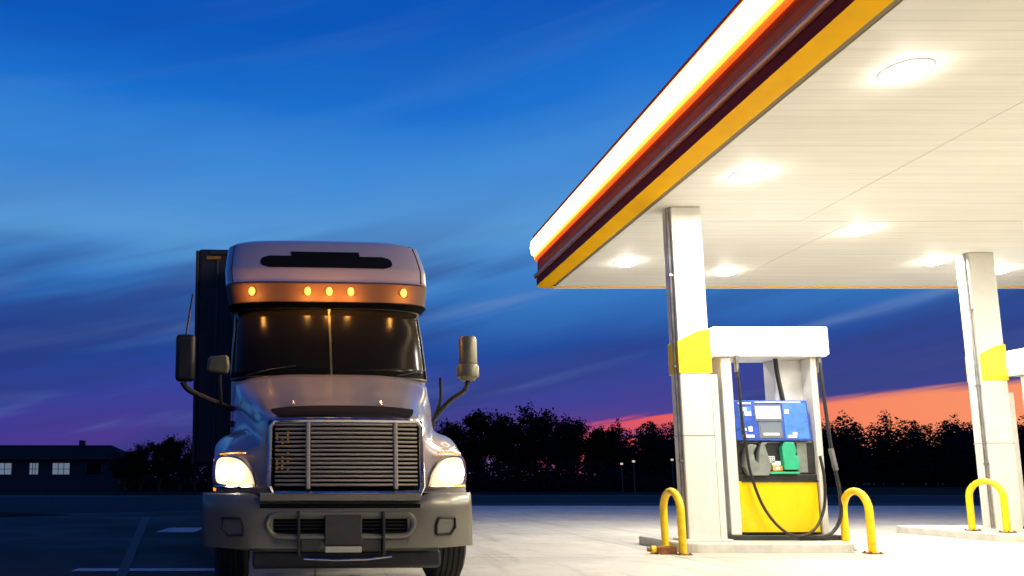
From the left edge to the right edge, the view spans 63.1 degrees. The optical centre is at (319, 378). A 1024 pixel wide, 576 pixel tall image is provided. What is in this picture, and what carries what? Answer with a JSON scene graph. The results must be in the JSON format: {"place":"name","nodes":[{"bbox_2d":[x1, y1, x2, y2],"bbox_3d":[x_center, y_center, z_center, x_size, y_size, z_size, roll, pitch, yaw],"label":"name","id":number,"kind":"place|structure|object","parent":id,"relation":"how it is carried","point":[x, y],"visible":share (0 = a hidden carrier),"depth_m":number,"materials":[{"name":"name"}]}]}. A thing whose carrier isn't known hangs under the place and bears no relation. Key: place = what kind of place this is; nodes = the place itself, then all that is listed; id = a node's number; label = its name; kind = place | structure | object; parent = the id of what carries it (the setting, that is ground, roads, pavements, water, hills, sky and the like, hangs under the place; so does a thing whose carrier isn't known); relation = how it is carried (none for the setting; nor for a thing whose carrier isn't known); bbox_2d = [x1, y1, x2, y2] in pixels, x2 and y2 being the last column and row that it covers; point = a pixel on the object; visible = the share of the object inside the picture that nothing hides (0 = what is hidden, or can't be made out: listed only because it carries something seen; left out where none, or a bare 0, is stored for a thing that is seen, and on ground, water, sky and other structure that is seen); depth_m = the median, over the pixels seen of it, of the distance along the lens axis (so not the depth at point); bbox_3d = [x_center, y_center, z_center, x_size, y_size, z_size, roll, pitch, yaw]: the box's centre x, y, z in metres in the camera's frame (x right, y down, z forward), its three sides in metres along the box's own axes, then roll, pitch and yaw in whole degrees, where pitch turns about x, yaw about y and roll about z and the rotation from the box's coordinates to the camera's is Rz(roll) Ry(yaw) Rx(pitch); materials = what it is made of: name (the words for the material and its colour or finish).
{"place":"outdoors","nodes":[
{"label":"outdoors","id":0,"kind":"place"},
{"bbox_2d":[0,496,979,512],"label":"side road","id":1,"kind":"structure","parent":0,"point":[69,504],"depth_m":35.53,"materials":[{"name":"grey asphalt"}]},
{"bbox_2d":[0,482,979,494],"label":"field","id":2,"kind":"structure","parent":0,"point":[883,489],"depth_m":60.93,"materials":[{"name":"green plant"}]},
{"bbox_2d":[0,440,135,490],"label":"bungalow","id":3,"kind":"object","parent":2,"relation":"on","point":[81,466],"visible":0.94,"depth_m":71.52,"materials":[{"name":"paint"}]},
{"bbox_2d":[0,462,12,475],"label":"window","id":4,"kind":"structure","parent":3,"relation":"in","point":[6,468],"depth_m":71.50,"materials":[{"name":"grey glass"}]},
{"bbox_2d":[28,462,39,475],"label":"window","id":5,"kind":"structure","parent":3,"relation":"in","point":[33,466],"depth_m":71.50,"materials":[{"name":"grey glass"}]},
{"bbox_2d":[51,462,70,475],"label":"window","id":6,"kind":"structure","parent":3,"relation":"in","point":[58,468],"depth_m":71.50,"materials":[{"name":"grey glass"}]},
{"bbox_2d":[86,463,101,475],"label":"window","id":7,"kind":"structure","parent":3,"relation":"in","point":[92,469],"depth_m":71.50,"materials":[{"name":"grey"}]},
{"bbox_2d":[106,443,148,492],"bbox_3d":[-14.339,6.687,59.228,3.081,3.725,2.747,2,-8,-15],"label":"tree","id":8,"kind":"object","parent":2,"relation":"on","point":[135,456],"visible":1,"depth_m":58.96,"materials":[{"name":"green plant"}]},
{"bbox_2d":[124,440,162,491],"bbox_3d":[-13.748,6.729,61.956,3.494,4.312,4.691,5,-9,-35],"label":"tree","id":9,"kind":"object","parent":2,"relation":"on","point":[145,463],"visible":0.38,"depth_m":61.46,"materials":[{"name":"green plant"}]},
{"bbox_2d":[150,437,187,492],"bbox_3d":[-10.842,6.267,57.677,3.001,4.168,3.851,2,-8,-17],"label":"tree","id":10,"kind":"object","parent":2,"relation":"on","point":[170,454],"visible":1,"depth_m":56.96,"materials":[{"name":"green plant"}]},
{"bbox_2d":[149,434,199,491],"bbox_3d":[-11.168,6.721,63.322,3.797,4.686,5.098,5,-9,-32],"label":"tree","id":11,"kind":"object","parent":2,"relation":"on","point":[179,479],"visible":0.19,"depth_m":63.15,"materials":[{"name":"green plant"}]},
{"bbox_2d":[174,435,212,492],"bbox_3d":[-8.952,6.380,60.210,3.430,4.582,3.669,-5,-9,32],"label":"tree","id":12,"kind":"object","parent":2,"relation":"on","point":[183,471],"visible":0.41,"depth_m":59.64,"materials":[{"name":"green plant"}]},
{"bbox_2d":[439,408,495,454],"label":"tree","id":13,"kind":"object","parent":2,"relation":"on","point":[474,423],"visible":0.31,"depth_m":76.53,"materials":[{"name":"green plant"}]},
{"bbox_2d":[432,415,517,489],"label":"tree","id":14,"kind":"object","parent":2,"relation":"on","point":[478,451],"visible":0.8,"depth_m":73.24,"materials":[{"name":"green plant"}]},
{"bbox_2d":[479,414,521,484],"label":"tree","id":15,"kind":"object","parent":2,"relation":"on","point":[490,460],"visible":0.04,"depth_m":79.99,"materials":[{"name":"green plant"}]},
{"bbox_2d":[480,421,537,478],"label":"tree","id":16,"kind":"object","parent":2,"relation":"on","point":[514,439],"visible":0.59,"depth_m":76.00,"materials":[{"name":"green plant"}]},
{"bbox_2d":[483,408,576,482],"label":"tree","id":17,"kind":"object","parent":2,"relation":"on","point":[499,417],"visible":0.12,"depth_m":80.09,"materials":[{"name":"green plant"}]},
{"bbox_2d":[514,399,588,488],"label":"tree","id":18,"kind":"object","parent":2,"relation":"on","point":[568,448],"visible":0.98,"depth_m":74.19,"materials":[{"name":"green plant"}]},
{"bbox_2d":[549,413,595,472],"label":"tree","id":19,"kind":"object","parent":2,"relation":"on","point":[580,425],"visible":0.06,"depth_m":81.33,"materials":[{"name":"green plant"}]},
{"bbox_2d":[580,424,627,482],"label":"tree","id":20,"kind":"object","parent":2,"relation":"on","point":[603,441],"visible":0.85,"depth_m":73.99,"materials":[{"name":"green plant"}]},
{"bbox_2d":[587,445,627,477],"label":"tree","id":21,"kind":"object","parent":2,"relation":"on","point":[620,459],"visible":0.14,"depth_m":78.67,"materials":[{"name":"green plant"}]},
{"bbox_2d":[620,463,623,491],"bbox_3d":[24.000,7.864,63.515,0.200,2.306,0.160,0,-7,0],"label":"street lamp","id":22,"kind":"object","parent":2,"relation":"on","point":[621,464],"visible":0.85,"depth_m":63.51,"materials":[{"name":"grey metal"}]},
{"bbox_2d":[614,445,642,478],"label":"tree","id":23,"kind":"object","parent":2,"relation":"on","point":[629,457],"visible":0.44,"depth_m":85.22,"materials":[{"name":"green plant"}]},
{"bbox_2d":[632,460,635,492],"bbox_3d":[23.400,7.311,59.553,0.200,2.406,0.160,0,-7,0],"label":"street lamp","id":24,"kind":"object","parent":2,"relation":"on","point":[634,476],"visible":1,"depth_m":59.52,"materials":[{"name":"grey metal"}]},
{"bbox_2d":[636,432,675,480],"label":"tree","id":25,"kind":"object","parent":2,"relation":"on","point":[653,444],"visible":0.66,"depth_m":73.59,"materials":[{"name":"green plant"}]},
{"bbox_2d":[671,459,673,487],"bbox_3d":[27.156,7.478,61.548,0.200,2.576,0.160,0,-7,0],"label":"street lamp","id":26,"kind":"object","parent":2,"relation":"on","point":[672,472],"visible":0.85,"depth_m":61.53,"materials":[{"name":"grey metal"}]},
{"bbox_2d":[604,410,1023,486],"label":"wood","id":27,"kind":"object","parent":2,"relation":"on","point":[947,455],"visible":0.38,"depth_m":119.59,"materials":[{"name":"green plant"}]},
{"bbox_2d":[0,480,980,575],"bbox_3d":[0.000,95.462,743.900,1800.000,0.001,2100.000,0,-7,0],"label":"ground","id":28,"kind":"structure","parent":0,"point":[56,545],"depth_m":12.88,"materials":[{"name":"grey asphalt"}]},
{"bbox_2d":[116,517,149,575],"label":"lane line","id":29,"kind":"object","parent":28,"relation":"on","point":[125,565],"visible":1,"depth_m":10.99,"materials":[{"name":"paint"}]},
{"bbox_2d":[72,568,214,570],"bbox_3d":[-1.810,2.030,8.487,1.580,0.004,0.250,0,-7,0],"label":"parking line","id":30,"kind":"object","parent":28,"relation":"on","point":[148,569],"visible":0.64,"depth_m":8.49,"materials":[{"name":"white paint"}]},
{"bbox_2d":[157,528,201,531],"bbox_3d":[-2.650,2.889,15.258,0.700,0.005,1.400,0,-7,0],"label":"road marking","id":31,"kind":"object","parent":28,"relation":"on","point":[181,530],"visible":0.86,"depth_m":15.04,"materials":[{"name":"white paint"}]},
{"bbox_2d":[192,249,233,492],"bbox_3d":[-0.881,1.129,18.094,2.616,4.220,14.030,0,-7,-3],"label":"box trailer","id":32,"kind":"object","parent":28,"relation":"on","point":[213,330],"visible":0.02,"depth_m":11.20,"materials":[{"name":"blue"}]},
{"bbox_2d":[0,0,1023,479],"label":"sky","id":33,"kind":"structure","parent":0,"point":[138,138],"materials":[{"name":"blue"}]},
{"bbox_2d":[248,506,1023,575],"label":"forecourt","id":34,"kind":"structure","parent":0,"point":[555,540],"depth_m":10.53,"materials":[{"name":"concrete"}]},
{"bbox_2d":[175,241,478,575],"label":"semi truck","id":35,"kind":"object","parent":34,"relation":"on","point":[333,449],"visible":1,"depth_m":7.11,"materials":[{"name":"grey paint"}]},
{"bbox_2d":[660,488,692,554],"bbox_3d":[4.630,1.861,10.509,0.170,0.848,0.690,0,-7,0],"label":"hoop barrier","id":36,"kind":"object","parent":34,"relation":"on","point":[680,508],"visible":0.86,"depth_m":10.34,"materials":[{"name":"yellow metal"}]},
{"bbox_2d":[639,535,854,552],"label":"pump island","id":37,"kind":"structure","parent":34,"relation":"on","point":[785,546],"depth_m":10.43,"materials":[{"name":"concrete"}]},
{"bbox_2d":[709,327,842,539],"bbox_3d":[6.335,0.776,11.352,1.650,2.960,0.761,0,-7,0],"label":"fuel pump","id":38,"kind":"object","parent":37,"relation":"on","point":[774,470],"visible":0.97,"depth_m":11.16,"materials":[{"name":"white metal"}]},
{"bbox_2d":[840,487,883,553],"bbox_3d":[7.150,1.880,10.658,0.170,0.848,0.690,0,-7,0],"label":"hoop barrier","id":39,"kind":"object","parent":34,"relation":"on","point":[847,494],"visible":0.81,"depth_m":10.46,"materials":[{"name":"yellow metal"}]},
{"bbox_2d":[896,525,1023,542],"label":"pump island","id":40,"kind":"structure","parent":34,"relation":"on","point":[954,531],"depth_m":13.20,"materials":[{"name":"concrete"}]},
{"bbox_2d":[530,0,1023,541],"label":"canopy","id":41,"kind":"object","parent":40,"relation":"on","point":[816,118],"visible":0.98,"depth_m":10.81,"materials":[{"name":"white metal"}]},
{"bbox_2d":[613,258,639,266],"bbox_3d":[5.450,-2.032,14.219,0.450,0.079,0.450,0,-7,0],"label":"canopy light","id":42,"kind":"object","parent":41,"relation":"attached to","point":[629,262],"visible":1,"depth_m":14.12,"materials":[{"name":"white"}]},
{"bbox_2d":[713,268,739,275],"bbox_3d":[7.550,-1.950,14.864,0.450,0.079,0.450,0,-7,0],"label":"canopy light","id":43,"kind":"object","parent":41,"relation":"attached to","point":[727,272],"visible":1,"depth_m":14.76,"materials":[{"name":"white"}]},
{"bbox_2d":[729,168,768,182],"bbox_3d":[5.450,-2.548,10.152,0.450,0.079,0.450,0,-7,0],"label":"canopy light","id":44,"kind":"object","parent":41,"relation":"attached to","point":[747,176],"visible":1,"depth_m":10.07,"materials":[{"name":"white"}]},
{"bbox_2d":[842,225,876,235],"bbox_3d":[8.350,-2.265,12.384,0.450,0.079,0.450,0,-7,0],"label":"canopy light","id":45,"kind":"object","parent":41,"relation":"attached to","point":[859,230],"visible":1,"depth_m":12.29,"materials":[{"name":"white"}]},
{"bbox_2d":[877,58,935,83],"bbox_3d":[5.550,-2.876,7.573,0.450,0.079,0.450,0,-7,0],"label":"canopy light","id":46,"kind":"object","parent":41,"relation":"attached to","point":[907,72],"visible":1,"depth_m":7.50,"materials":[{"name":"white"}]},
{"bbox_2d":[918,257,949,265],"bbox_3d":[10.840,-2.044,14.120,0.450,0.079,0.450,0,-7,0],"label":"canopy light","id":47,"kind":"object","parent":41,"relation":"attached to","point":[934,261],"visible":1,"depth_m":14.03,"materials":[{"name":"white"}]},
{"bbox_2d":[995,266,1014,273],"bbox_3d":[12.500,-1.969,14.715,0.450,0.079,0.450,0,-7,0],"label":"canopy light","id":48,"kind":"object","parent":41,"relation":"attached to","point":[1002,269],"visible":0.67,"depth_m":14.58,"materials":[{"name":"white"}]},
{"bbox_2d":[964,478,1016,532],"bbox_3d":[10.708,2.030,12.847,0.170,0.848,0.690,2,-8,-16],"label":"hoop barrier","id":49,"kind":"object","parent":40,"relation":"on","point":[997,486],"visible":1,"depth_m":12.82,"materials":[{"name":"yellow metal"}]},
{"bbox_2d":[1005,348,1023,528],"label":"fuel pump","id":50,"kind":"object","parent":40,"relation":"on","point":[1015,362],"visible":0.84,"depth_m":13.21,"materials":[{"name":"white metal"}]},
{"bbox_2d":[647,546,676,553],"bbox_3d":[4.400,2.212,10.324,0.340,0.102,0.160,0,-7,0],"label":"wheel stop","id":51,"kind":"object","parent":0,"point":[663,549],"visible":1,"depth_m":10.25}
]}

